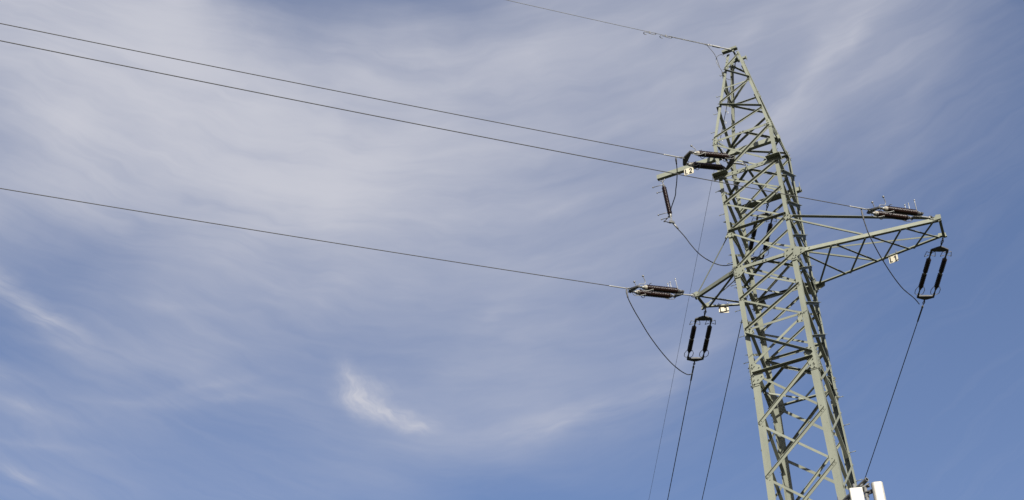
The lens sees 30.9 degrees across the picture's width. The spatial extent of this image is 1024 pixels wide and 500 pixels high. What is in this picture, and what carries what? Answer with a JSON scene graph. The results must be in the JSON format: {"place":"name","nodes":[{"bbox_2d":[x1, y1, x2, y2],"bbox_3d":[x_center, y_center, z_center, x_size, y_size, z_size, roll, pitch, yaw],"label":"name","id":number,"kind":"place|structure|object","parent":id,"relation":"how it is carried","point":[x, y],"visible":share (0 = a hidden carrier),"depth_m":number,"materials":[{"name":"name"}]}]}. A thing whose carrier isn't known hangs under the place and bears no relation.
{"place":"outdoors","nodes":[
{"label":"outdoors","id":0,"kind":"place"},
{"bbox_2d":[0,0,1023,499],"label":"sky","id":1,"kind":"structure","parent":0,"point":[144,356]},
{"label":"ground","id":2,"kind":"structure","parent":0,"visible":0},
{"bbox_2d":[656,46,946,499],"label":"lattice tower","id":3,"kind":"structure","parent":2,"relation":"on","point":[813,356],"depth_m":50.99,"materials":[{"name":"grey metal"}]},
{"bbox_2d":[507,0,731,49],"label":"earth wire","id":4,"kind":"object","parent":3,"relation":"attached to","point":[716,46],"visible":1,"depth_m":55.31,"materials":[{"name":"metal"}]},
{"bbox_2d":[625,275,695,298],"bbox_3d":[4.131,1.066,51.629,2.346,0.529,0.645,7,-24,-28],"label":"tension insulator set","id":5,"kind":"object","parent":3,"relation":"attached to","point":[649,290],"visible":1,"depth_m":51.44,"materials":[{"name":"ceramic"}]},
{"bbox_2d":[0,188,624,288],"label":"overhead conductor","id":6,"kind":"object","parent":5,"relation":"attached to","point":[308,238],"visible":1,"depth_m":46.80,"materials":[{"name":"metal"}]},
{"bbox_2d":[626,288,692,374],"bbox_3d":[4.237,2.609,52.467,0.053,0.864,4.821,-19,-40,19],"label":"jumper cable","id":7,"kind":"object","parent":5,"relation":"hanging from","point":[650,336],"visible":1,"depth_m":51.59,"materials":[{"name":"metal"}]},
{"bbox_2d":[652,178,678,228],"bbox_3d":[4.526,-1.357,54.863,0.614,2.010,0.158,-18,-39,18],"label":"post insulator","id":8,"kind":"object","parent":3,"relation":"hanging from","point":[666,199],"visible":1,"depth_m":54.78,"materials":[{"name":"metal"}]},
{"bbox_2d":[663,157,677,223],"bbox_3d":[4.641,-1.732,53.335,0.238,0.601,3.165,-1,-37,-4],"label":"jumper cable","id":9,"kind":"object","parent":8,"relation":"hanging from","point":[675,190],"visible":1,"depth_m":53.04,"materials":[{"name":"metal"}]},
{"bbox_2d":[678,229,743,265],"bbox_3d":[6.086,0.117,55.286,0.072,0.924,3.648,-32,-45,31],"label":"jumper cable","id":10,"kind":"object","parent":8,"relation":"hanging from","point":[700,254],"visible":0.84,"depth_m":54.52,"materials":[{"name":"grey metal"}]},
{"bbox_2d":[684,167,693,174],"bbox_3d":[5.258,-2.366,55.021,0.298,0.300,0.032,-18,-39,18],"label":"letter sign","id":11,"kind":"object","parent":3,"relation":"attached to","point":[688,171],"visible":0.94,"depth_m":55.00,"materials":[{"name":"white metal"}]},
{"bbox_2d":[649,58,736,496],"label":"earth wire","id":12,"kind":"object","parent":3,"relation":"attached to","point":[697,254],"visible":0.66,"depth_m":63.63,"materials":[{"name":"metal"}]},
{"bbox_2d":[684,309,715,365],"bbox_3d":[5.428,2.557,53.531,0.767,0.139,2.722,-1,-41,-5],"label":"strain insulator set","id":13,"kind":"object","parent":3,"relation":"hanging from","point":[707,336],"visible":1,"depth_m":53.43,"materials":[{"name":"ceramic"}]},
{"bbox_2d":[667,366,694,499],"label":"span conductor","id":14,"kind":"object","parent":13,"relation":"attached to","point":[681,427],"visible":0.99,"depth_m":56.53,"materials":[{"name":"metal"}]},
{"bbox_2d":[679,145,745,170],"bbox_3d":[5.643,-2.585,52.470,2.346,0.529,0.645,4,-55,-30],"label":"tension insulator set","id":15,"kind":"object","parent":3,"relation":"attached to","point":[709,154],"visible":1,"depth_m":52.26,"materials":[{"name":"ceramic"}]},
{"bbox_2d":[0,23,678,157],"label":"overhead conductor","id":16,"kind":"object","parent":15,"relation":"attached to","point":[332,90],"visible":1,"depth_m":47.03,"materials":[{"name":"metal"}]},
{"bbox_2d":[718,303,728,312],"bbox_3d":[6.008,1.640,52.541,0.290,0.360,0.035,-3,-37,-1],"label":"letter sign","id":17,"kind":"object","parent":3,"relation":"attached to","point":[724,309],"visible":1,"depth_m":52.50,"materials":[{"name":"white metal"}]},
{"bbox_2d":[745,203,776,260],"bbox_3d":[7.481,-0.453,55.602,0.768,0.139,2.872,-1,-42,-5],"label":"strain insulator set","id":18,"kind":"object","parent":3,"relation":"hanging from","point":[769,228],"visible":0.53,"depth_m":55.57,"materials":[{"name":"ceramic"}]},
{"bbox_2d":[702,282,750,498],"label":"span conductor","id":19,"kind":"object","parent":18,"relation":"attached to","point":[724,400],"visible":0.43,"depth_m":61.53,"materials":[{"name":"metal"}]},
{"bbox_2d":[837,477,872,499],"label":"antenna mount","id":20,"kind":"object","parent":3,"relation":"attached to","point":[863,482],"visible":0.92,"depth_m":45.20,"materials":[{"name":"metal"}]},
{"bbox_2d":[849,487,864,499],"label":"panel antenna","id":21,"kind":"object","parent":20,"relation":"attached to","point":[856,493],"visible":1,"depth_m":45.01,"materials":[{"name":"plastic"}]},
{"bbox_2d":[871,481,885,499],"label":"panel antenna","id":22,"kind":"object","parent":20,"relation":"attached to","point":[878,490],"visible":1,"depth_m":44.88,"materials":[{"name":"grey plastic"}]},
{"bbox_2d":[888,251,897,263],"bbox_3d":[10.520,0.190,51.070,0.268,0.382,0.026,-23,-41,23],"label":"letter sign","id":23,"kind":"object","parent":3,"relation":"attached to","point":[893,258],"visible":1,"depth_m":51.02,"materials":[{"name":"white metal"}]},
{"bbox_2d":[865,196,932,221],"bbox_3d":[10.316,-1.077,49.371,2.346,0.529,0.646,6,-21,-29],"label":"tension insulator set","id":24,"kind":"object","parent":3,"relation":"attached to","point":[897,213],"visible":1,"depth_m":49.18,"materials":[{"name":"ceramic"}]},
{"bbox_2d":[0,40,864,209],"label":"overhead conductor","id":25,"kind":"object","parent":24,"relation":"attached to","point":[415,123],"visible":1,"depth_m":42.77,"materials":[{"name":"metal"}]},
{"bbox_2d":[861,209,918,303],"bbox_3d":[10.389,0.556,50.327,0.052,0.904,5.096,-20,-40,20],"label":"jumper cable","id":26,"kind":"object","parent":25,"relation":"hanging from","point":[881,257],"visible":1,"depth_m":49.05,"materials":[{"name":"metal"}]},
{"bbox_2d":[915,237,951,304],"bbox_3d":[11.707,0.631,51.465,0.767,0.139,2.723,-1,-45,-5],"label":"strain insulator set","id":27,"kind":"object","parent":3,"relation":"hanging from","point":[941,248],"visible":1,"depth_m":51.40,"materials":[{"name":"ceramic"}]},
{"bbox_2d":[865,305,923,477],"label":"span conductor","id":28,"kind":"object","parent":27,"relation":"attached to","point":[922,306],"visible":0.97,"depth_m":54.94,"materials":[{"name":"metal"}]}
]}

